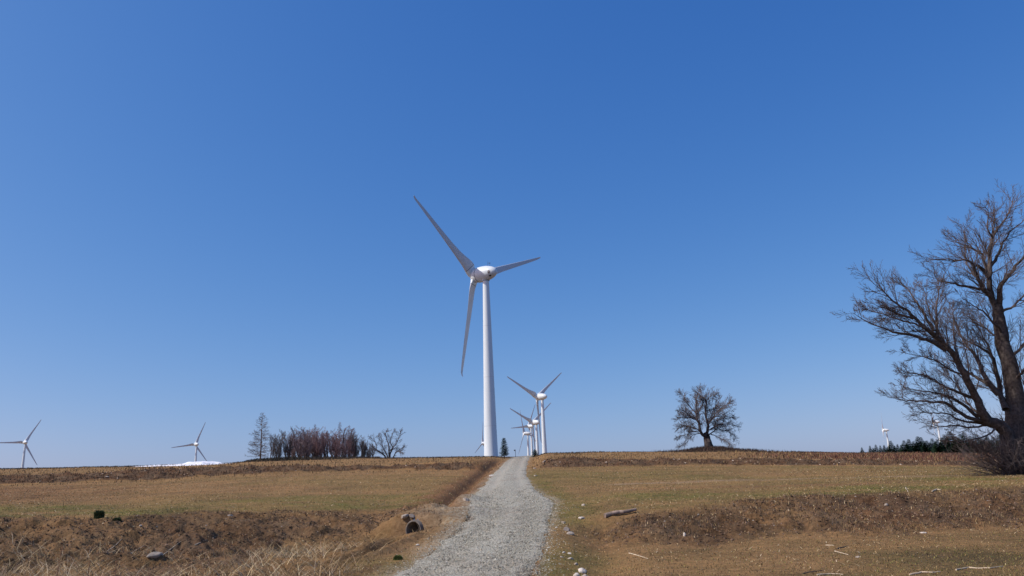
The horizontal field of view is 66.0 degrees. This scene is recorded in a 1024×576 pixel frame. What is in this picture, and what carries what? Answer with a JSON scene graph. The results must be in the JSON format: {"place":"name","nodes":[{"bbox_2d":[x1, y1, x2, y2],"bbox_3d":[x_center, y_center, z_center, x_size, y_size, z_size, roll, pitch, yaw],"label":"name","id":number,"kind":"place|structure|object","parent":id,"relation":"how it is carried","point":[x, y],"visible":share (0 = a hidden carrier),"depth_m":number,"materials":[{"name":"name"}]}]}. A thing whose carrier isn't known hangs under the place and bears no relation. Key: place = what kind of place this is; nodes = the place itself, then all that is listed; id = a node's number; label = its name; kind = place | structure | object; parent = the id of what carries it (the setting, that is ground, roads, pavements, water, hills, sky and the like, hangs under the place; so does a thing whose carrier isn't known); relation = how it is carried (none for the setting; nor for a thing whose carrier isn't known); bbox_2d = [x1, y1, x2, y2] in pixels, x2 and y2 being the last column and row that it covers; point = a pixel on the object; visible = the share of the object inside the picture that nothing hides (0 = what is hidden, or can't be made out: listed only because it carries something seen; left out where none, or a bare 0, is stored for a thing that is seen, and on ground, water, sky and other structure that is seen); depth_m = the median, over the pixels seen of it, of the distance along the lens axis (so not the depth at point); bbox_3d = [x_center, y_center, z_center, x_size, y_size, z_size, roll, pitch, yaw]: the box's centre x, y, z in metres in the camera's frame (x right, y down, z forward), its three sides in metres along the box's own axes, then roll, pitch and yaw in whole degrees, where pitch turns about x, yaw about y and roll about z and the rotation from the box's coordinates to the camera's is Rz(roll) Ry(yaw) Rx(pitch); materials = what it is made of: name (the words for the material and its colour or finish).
{"place":"outdoors","nodes":[
{"label":"outdoors","id":0,"kind":"place"},
{"bbox_2d":[377,455,592,575],"bbox_3d":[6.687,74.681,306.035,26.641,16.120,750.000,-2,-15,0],"label":"gravel track","id":1,"kind":"structure","parent":0,"point":[510,472],"depth_m":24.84,"materials":[{"name":"grey gravel"}]},
{"bbox_2d":[0,450,1023,575],"bbox_3d":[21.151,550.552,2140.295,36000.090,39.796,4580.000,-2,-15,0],"label":"ground","id":2,"kind":"structure","parent":0,"point":[395,527],"depth_m":29.26,"materials":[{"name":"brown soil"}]},
{"bbox_2d":[0,420,40,467],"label":"wind turbine","id":3,"kind":"object","parent":2,"relation":"on","point":[25,442],"visible":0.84,"depth_m":1061.53,"materials":[{"name":"grey paint"}]},
{"bbox_2d":[54,545,116,575],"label":"dry stalks","id":4,"kind":"object","parent":2,"relation":"on","point":[88,568],"visible":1,"depth_m":4.04,"materials":[{"name":"beige plant"}]},
{"bbox_2d":[93,509,105,518],"bbox_3d":[-16.439,9.030,31.391,0.491,0.464,0.520,12,-21,-43],"label":"shrub","id":5,"kind":"object","parent":2,"relation":"on","point":[97,514],"visible":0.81,"depth_m":31.29,"materials":[{"name":"green plant"}]},
{"bbox_2d":[112,517,121,521],"bbox_3d":[-15.466,9.077,30.858,0.375,0.246,0.370,-2,-15,0],"label":"shrub","id":6,"kind":"object","parent":2,"relation":"on","point":[117,519],"visible":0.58,"depth_m":30.79,"materials":[{"name":"green plant"}]},
{"bbox_2d":[146,552,162,557],"bbox_3d":[-11.332,8.462,24.973,0.377,0.189,0.540,-3,-9,22],"label":"stone","id":7,"kind":"object","parent":2,"relation":"on","point":[154,555],"visible":1,"depth_m":24.87,"materials":[{"name":"grey stone"}]},
{"bbox_2d":[135,461,229,466],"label":"snow","id":8,"kind":"structure","parent":2,"relation":"on","point":[199,463],"depth_m":123.03,"materials":[{"name":"white snow"}]},
{"bbox_2d":[172,422,206,461],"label":"wind turbine","id":9,"kind":"object","parent":2,"relation":"on","point":[196,444],"visible":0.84,"depth_m":1168.91,"materials":[{"name":"grey paint"}]},
{"bbox_2d":[244,413,272,458],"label":"larch tree","id":10,"kind":"object","parent":2,"relation":"on","point":[260,444],"visible":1,"depth_m":212.07,"materials":[{"name":"brown wood"}]},
{"bbox_2d":[266,433,277,457],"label":"bare tree","id":11,"kind":"object","parent":2,"relation":"on","point":[272,447],"visible":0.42,"depth_m":227.32,"materials":[{"name":"brown plant"}]},
{"bbox_2d":[266,537,284,551],"bbox_3d":[-8.055,8.737,26.738,0.746,0.642,0.742,-8,-16,21],"label":"grass tussock","id":12,"kind":"object","parent":2,"relation":"on","point":[278,542],"depth_m":26.62,"materials":[{"name":"brown plant"}]},
{"bbox_2d":[268,431,285,456],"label":"bare tree","id":13,"kind":"object","parent":2,"relation":"on","point":[279,448],"visible":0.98,"depth_m":209.96,"materials":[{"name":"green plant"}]},
{"bbox_2d":[271,435,282,457],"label":"bare tree","id":14,"kind":"object","parent":2,"relation":"on","point":[274,438],"visible":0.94,"depth_m":210.38,"materials":[{"name":"brown plant"}]},
{"bbox_2d":[275,439,283,457],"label":"bare tree","id":15,"kind":"object","parent":2,"relation":"on","point":[282,452],"visible":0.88,"depth_m":211.41,"materials":[{"name":"brown plant"}]},
{"bbox_2d":[279,430,296,457],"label":"bare tree","id":16,"kind":"object","parent":2,"relation":"on","point":[285,450],"visible":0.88,"depth_m":214.35,"materials":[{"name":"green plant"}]},
{"bbox_2d":[284,439,294,457],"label":"bare tree","id":17,"kind":"object","parent":2,"relation":"on","point":[289,453],"visible":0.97,"depth_m":213.53,"materials":[{"name":"brown plant"}]},
{"bbox_2d":[288,439,301,456],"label":"bare tree","id":18,"kind":"object","parent":2,"relation":"on","point":[294,451],"visible":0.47,"depth_m":219.96,"materials":[{"name":"brown plant"}]},
{"bbox_2d":[288,426,316,456],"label":"bare tree","id":19,"kind":"object","parent":2,"relation":"on","point":[299,447],"visible":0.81,"depth_m":212.15,"materials":[{"name":"brown plant"}]},
{"bbox_2d":[294,427,315,456],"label":"bare tree","id":20,"kind":"object","parent":2,"relation":"on","point":[306,440],"visible":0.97,"depth_m":210.74,"materials":[{"name":"brown plant"}]},
{"bbox_2d":[298,438,311,457],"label":"bare tree","id":21,"kind":"object","parent":2,"relation":"on","point":[304,446],"visible":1,"depth_m":210.15,"materials":[{"name":"brown plant"}]},
{"bbox_2d":[244,455,378,461],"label":"undergrowth","id":22,"kind":"object","parent":2,"relation":"on","point":[296,458],"visible":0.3,"depth_m":205.55,"materials":[{"name":"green plant"}]},
{"bbox_2d":[308,435,319,456],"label":"bare tree","id":23,"kind":"object","parent":2,"relation":"on","point":[314,453],"visible":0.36,"depth_m":219.15,"materials":[{"name":"brown plant"}]},
{"bbox_2d":[312,432,325,456],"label":"bare tree","id":24,"kind":"object","parent":2,"relation":"on","point":[316,449],"visible":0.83,"depth_m":216.14,"materials":[{"name":"brown plant"}]},
{"bbox_2d":[310,427,331,456],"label":"bare tree","id":25,"kind":"object","parent":2,"relation":"on","point":[321,433],"visible":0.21,"depth_m":227.96,"materials":[{"name":"brown plant"}]},
{"bbox_2d":[319,429,334,455],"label":"bare tree","id":26,"kind":"object","parent":2,"relation":"on","point":[323,441],"visible":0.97,"depth_m":214.55,"materials":[{"name":"brown plant"}]},
{"bbox_2d":[329,430,341,455],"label":"bare tree","id":27,"kind":"object","parent":2,"relation":"on","point":[334,435],"visible":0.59,"depth_m":224.65,"materials":[{"name":"brown plant"}]},
{"bbox_2d":[326,434,345,456],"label":"bare tree","id":28,"kind":"object","parent":2,"relation":"on","point":[329,447],"visible":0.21,"depth_m":234.31,"materials":[{"name":"brown plant"}]},
{"bbox_2d":[331,437,345,456],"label":"bare tree","id":29,"kind":"object","parent":2,"relation":"on","point":[337,453],"visible":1,"depth_m":209.91,"materials":[{"name":"brown plant"}]},
{"bbox_2d":[336,425,342,444],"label":"larch tree","id":30,"kind":"object","parent":2,"relation":"on","point":[339,435],"visible":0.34,"depth_m":227.74,"materials":[{"name":"brown wood"}]},
{"bbox_2d":[334,426,349,457],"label":"bare tree","id":31,"kind":"object","parent":2,"relation":"on","point":[343,442],"visible":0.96,"depth_m":211.89,"materials":[{"name":"brown plant"}]},
{"bbox_2d":[336,438,350,457],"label":"bare tree","id":32,"kind":"object","parent":2,"relation":"on","point":[345,452],"visible":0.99,"depth_m":209.02,"materials":[{"name":"brown plant"}]},
{"bbox_2d":[341,435,349,454],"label":"bare tree","id":33,"kind":"object","parent":2,"relation":"on","point":[345,445],"visible":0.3,"depth_m":221.18,"materials":[{"name":"brown plant"}]},
{"bbox_2d":[344,438,357,456],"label":"bare tree","id":34,"kind":"object","parent":2,"relation":"on","point":[351,450],"visible":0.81,"depth_m":213.39,"materials":[{"name":"brown plant"}]},
{"bbox_2d":[349,433,363,456],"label":"bare tree","id":35,"kind":"object","parent":2,"relation":"on","point":[356,448],"visible":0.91,"depth_m":214.67,"materials":[{"name":"brown plant"}]},
{"bbox_2d":[360,439,368,456],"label":"bare tree","id":36,"kind":"object","parent":2,"relation":"on","point":[365,443],"visible":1,"depth_m":213.88,"materials":[{"name":"brown plant"}]},
{"bbox_2d":[368,427,406,457],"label":"bare tree","id":37,"kind":"object","parent":2,"relation":"on","point":[389,449],"visible":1,"depth_m":201.58,"materials":[{"name":"brown plant"}]},
{"bbox_2d":[393,555,402,559],"bbox_3d":[-2.858,6.761,19.755,0.245,0.176,0.256,-2,-15,0],"label":"shrub","id":38,"kind":"object","parent":2,"relation":"on","point":[397,557],"visible":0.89,"depth_m":19.69,"materials":[{"name":"green plant"}]},
{"bbox_2d":[406,520,422,533],"bbox_3d":[-2.616,9.205,30.314,0.700,0.700,4.120,-10,-17,26],"label":"culvert","id":39,"kind":"object","parent":2,"relation":"on","point":[412,528],"visible":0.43,"depth_m":28.78,"materials":[{"name":"concrete"}]},
{"bbox_2d":[414,196,539,456],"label":"wind turbine","id":40,"kind":"object","parent":2,"relation":"on","point":[485,275],"visible":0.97,"depth_m":261.34,"materials":[{"name":"white paint"}]},
{"bbox_2d":[475,429,483,452],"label":"wind turbine","id":41,"kind":"object","parent":2,"relation":"on","point":[482,442],"visible":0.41,"depth_m":1303.40,"materials":[{"name":"grey paint"}]},
{"bbox_2d":[499,439,508,458],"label":"spruce tree","id":42,"kind":"object","parent":2,"relation":"on","point":[505,452],"visible":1,"depth_m":119.59,"materials":[{"name":"green plant"}]},
{"bbox_2d":[0,445,1023,563],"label":"dead weeds","id":43,"kind":"object","parent":2,"relation":"on","point":[918,456],"visible":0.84,"depth_m":83.23,"materials":[{"name":"brown plant"}]},
{"bbox_2d":[0,457,1023,575],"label":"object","id":44,"kind":"object","parent":2,"relation":"on","point":[631,533],"visible":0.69,"depth_m":27.02,"materials":[{"name":"brown plant"}]},
{"bbox_2d":[513,406,535,454],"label":"wind turbine","id":45,"kind":"object","parent":2,"relation":"on","point":[529,426],"visible":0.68,"depth_m":1128.98,"materials":[{"name":"grey paint"}]},
{"bbox_2d":[519,412,531,455],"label":"wind turbine","id":46,"kind":"object","parent":2,"relation":"on","point":[527,433],"visible":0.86,"depth_m":1095.09,"materials":[{"name":"grey paint"}]},
{"bbox_2d":[510,403,550,454],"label":"wind turbine","id":47,"kind":"object","parent":2,"relation":"on","point":[533,422],"visible":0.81,"depth_m":812.73,"materials":[{"name":"grey paint"}]},
{"bbox_2d":[507,372,561,453],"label":"wind turbine","id":48,"kind":"object","parent":2,"relation":"on","point":[541,395],"visible":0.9,"depth_m":610.67,"materials":[{"name":"grey paint"}]},
{"bbox_2d":[578,568,586,572],"bbox_3d":[1.568,6.305,17.502,0.189,0.182,0.240,0,-15,-7],"label":"stone","id":49,"kind":"object","parent":2,"relation":"on","point":[581,570],"visible":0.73,"depth_m":17.43,"materials":[{"name":"white stone"}]},
{"bbox_2d":[604,508,636,517],"bbox_3d":[3.661,7.569,26.524,1.193,0.282,0.209,2,-15,-15],"label":"log","id":50,"kind":"object","parent":2,"relation":"on","point":[612,513],"visible":1,"depth_m":26.46,"materials":[{"name":"brown wood"}]},
{"bbox_2d":[671,383,741,449],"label":"bare tree","id":51,"kind":"object","parent":2,"relation":"on","point":[706,434],"visible":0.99,"depth_m":148.38,"materials":[{"name":"brown plant"}]},
{"bbox_2d":[817,573,842,574],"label":"stick","id":52,"kind":"object","parent":2,"relation":"on","point":[829,574],"visible":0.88,"depth_m":15.00,"materials":[{"name":"brown wood"}]},
{"bbox_2d":[881,416,888,444],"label":"wind turbine","id":53,"kind":"object","parent":2,"relation":"on","point":[884,430],"visible":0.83,"depth_m":1461.79,"materials":[{"name":"grey paint"}]},
{"bbox_2d":[884,441,898,452],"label":"spruce tree","id":54,"kind":"object","parent":2,"relation":"on","point":[892,447],"visible":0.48,"depth_m":272.52,"materials":[{"name":"green plant"}]},
{"bbox_2d":[899,440,914,452],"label":"spruce tree","id":55,"kind":"object","parent":2,"relation":"on","point":[905,448],"visible":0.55,"depth_m":264.44,"materials":[{"name":"green plant"}]},
{"bbox_2d":[914,436,922,449],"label":"spruce tree","id":56,"kind":"object","parent":2,"relation":"on","point":[918,441],"visible":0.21,"depth_m":278.89,"materials":[{"name":"green plant"}]},
{"bbox_2d":[913,443,923,452],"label":"spruce tree","id":57,"kind":"object","parent":2,"relation":"on","point":[917,448],"visible":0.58,"depth_m":266.81,"materials":[{"name":"green plant"}]},
{"bbox_2d":[909,571,940,574],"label":"stick","id":58,"kind":"object","parent":2,"relation":"on","point":[922,572],"visible":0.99,"depth_m":14.67,"materials":[{"name":"brown wood"}]},
{"bbox_2d":[920,441,931,452],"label":"spruce tree","id":59,"kind":"object","parent":2,"relation":"on","point":[924,448],"visible":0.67,"depth_m":269.78,"materials":[{"name":"green plant"}]},
{"bbox_2d":[829,178,1023,474],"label":"bare tree","id":60,"kind":"object","parent":2,"relation":"on","point":[1012,403],"visible":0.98,"depth_m":46.53,"materials":[{"name":"brown plant"}]},
{"bbox_2d":[932,417,941,444],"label":"wind turbine","id":61,"kind":"object","parent":2,"relation":"on","point":[935,422],"visible":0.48,"depth_m":1347.54,"materials":[{"name":"grey paint"}]},
{"bbox_2d":[931,440,947,452],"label":"spruce tree","id":62,"kind":"object","parent":2,"relation":"on","point":[938,449],"visible":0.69,"depth_m":264.72,"materials":[{"name":"green plant"}]},
{"bbox_2d":[939,438,948,452],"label":"spruce tree","id":63,"kind":"object","parent":2,"relation":"on","point":[944,446],"visible":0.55,"depth_m":266.29,"materials":[{"name":"green plant"}]},
{"bbox_2d":[949,440,962,452],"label":"spruce tree","id":64,"kind":"object","parent":2,"relation":"on","point":[954,448],"visible":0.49,"depth_m":266.32,"materials":[{"name":"green plant"}]},
{"bbox_2d":[946,432,969,450],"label":"spruce tree","id":65,"kind":"object","parent":2,"relation":"on","point":[948,446],"visible":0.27,"depth_m":272.09,"materials":[{"name":"green plant"}]},
{"bbox_2d":[950,436,965,452],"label":"spruce tree","id":66,"kind":"object","parent":2,"relation":"on","point":[959,445],"visible":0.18,"depth_m":270.14,"materials":[{"name":"green plant"}]},
{"bbox_2d":[957,434,972,452],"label":"spruce tree","id":67,"kind":"object","parent":2,"relation":"on","point":[964,442],"visible":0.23,"depth_m":273.84,"materials":[{"name":"green plant"}]},
{"bbox_2d":[926,411,1023,475],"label":"bramble thicket","id":68,"kind":"object","parent":2,"relation":"on","point":[994,470],"visible":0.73,"depth_m":45.22,"materials":[{"name":"brown plant"}]},
{"bbox_2d":[955,566,1003,569],"bbox_3d":[9.012,5.435,15.317,1.173,0.048,0.399,0,-15,-10],"label":"stick","id":69,"kind":"object","parent":2,"relation":"on","point":[978,568],"visible":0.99,"depth_m":15.26,"materials":[{"name":"brown wood"}]},
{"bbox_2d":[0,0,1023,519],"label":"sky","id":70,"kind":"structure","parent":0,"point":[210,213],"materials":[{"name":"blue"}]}
]}

